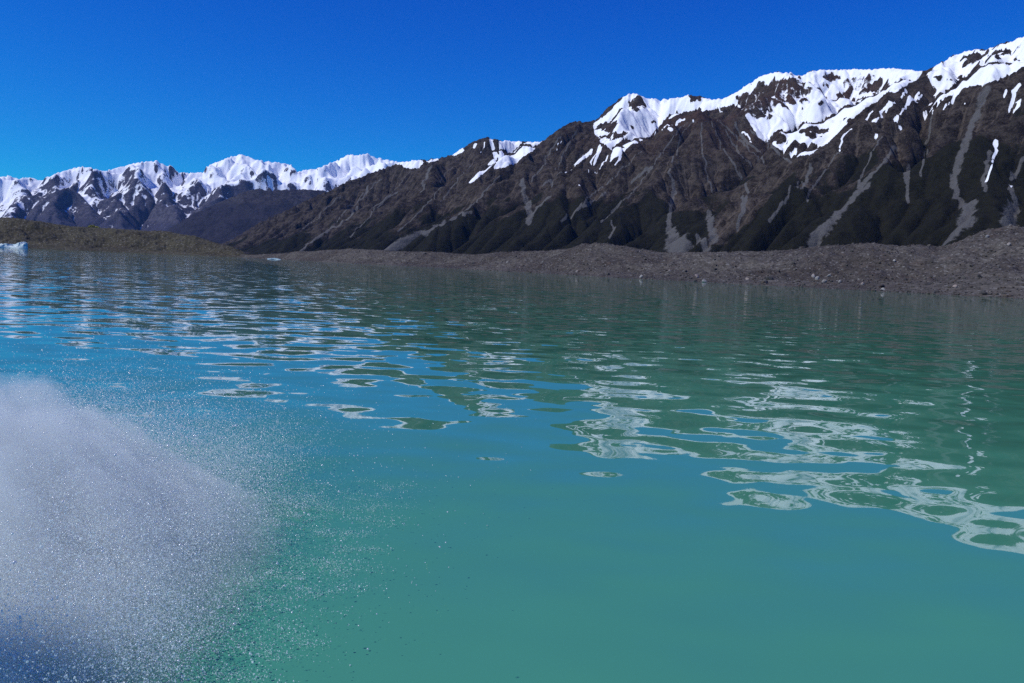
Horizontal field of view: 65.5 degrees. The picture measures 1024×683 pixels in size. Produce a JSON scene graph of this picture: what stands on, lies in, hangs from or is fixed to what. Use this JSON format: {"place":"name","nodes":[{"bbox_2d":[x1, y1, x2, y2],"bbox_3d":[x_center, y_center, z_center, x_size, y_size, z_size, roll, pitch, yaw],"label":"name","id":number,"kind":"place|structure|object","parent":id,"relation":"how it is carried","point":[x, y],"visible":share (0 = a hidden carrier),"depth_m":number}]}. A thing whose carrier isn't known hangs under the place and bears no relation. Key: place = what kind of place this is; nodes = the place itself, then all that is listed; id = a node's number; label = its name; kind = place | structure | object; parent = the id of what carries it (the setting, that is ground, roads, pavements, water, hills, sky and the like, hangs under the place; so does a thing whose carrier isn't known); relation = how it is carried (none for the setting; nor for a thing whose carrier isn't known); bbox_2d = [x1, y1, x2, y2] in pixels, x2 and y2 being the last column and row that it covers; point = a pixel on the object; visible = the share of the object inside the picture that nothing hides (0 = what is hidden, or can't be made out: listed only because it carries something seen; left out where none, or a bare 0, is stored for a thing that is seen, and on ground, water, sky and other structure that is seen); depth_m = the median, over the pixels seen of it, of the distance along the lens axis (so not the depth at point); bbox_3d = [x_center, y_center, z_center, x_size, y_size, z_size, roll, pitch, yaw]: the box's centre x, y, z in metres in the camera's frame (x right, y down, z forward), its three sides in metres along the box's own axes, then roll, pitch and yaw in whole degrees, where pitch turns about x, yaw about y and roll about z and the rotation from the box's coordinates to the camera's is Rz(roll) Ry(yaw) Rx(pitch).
{"place":"outdoors","nodes":[
{"label":"outdoors","id":0,"kind":"place"},
{"bbox_2d":[0,217,246,256],"bbox_3d":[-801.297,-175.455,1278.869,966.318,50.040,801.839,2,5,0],"label":"moraine hill","id":1,"kind":"structure","parent":0,"point":[33,234],"depth_m":1186.74},
{"bbox_2d":[0,153,399,230],"bbox_3d":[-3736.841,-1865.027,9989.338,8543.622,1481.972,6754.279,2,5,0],"label":"mountains","id":2,"kind":"structure","parent":0,"point":[156,195],"depth_m":9724.71},
{"bbox_2d":[167,188,327,243],"bbox_3d":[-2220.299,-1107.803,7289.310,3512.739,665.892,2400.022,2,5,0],"label":"dark hill","id":3,"kind":"structure","parent":0,"point":[228,219],"depth_m":7103.11},
{"bbox_2d":[0,248,1023,682],"bbox_3d":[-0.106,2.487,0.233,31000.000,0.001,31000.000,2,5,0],"label":"water","id":4,"kind":"structure","parent":0,"point":[746,484],"depth_m":10.55},
{"bbox_2d":[0,242,27,248],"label":"iceberg","id":5,"kind":"object","parent":4,"relation":"on","point":[24,245],"visible":0.94,"depth_m":905.31},
{"bbox_2d":[0,311,535,682],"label":"spray","id":6,"kind":"object","parent":4,"relation":"on","point":[15,546],"visible":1,"depth_m":6.07},
{"bbox_2d":[0,0,1023,179],"label":"sky","id":7,"kind":"structure","parent":0,"point":[189,86]},
{"bbox_2d":[222,37,1023,254],"bbox_3d":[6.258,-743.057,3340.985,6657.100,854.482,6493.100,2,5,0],"label":"mountain range","id":8,"kind":"structure","parent":0,"point":[932,156],"depth_m":2445.74},
{"bbox_2d":[240,224,1023,298],"bbox_3d":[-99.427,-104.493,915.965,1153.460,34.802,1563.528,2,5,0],"label":"moraine bank","id":9,"kind":"structure","parent":0,"point":[905,264],"depth_m":324.02},
{"bbox_2d":[246,225,1023,298],"bbox_3d":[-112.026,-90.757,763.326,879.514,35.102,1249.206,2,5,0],"label":"rubble","id":10,"kind":"object","parent":9,"relation":"on","point":[766,279],"visible":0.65,"depth_m":294.97}
]}

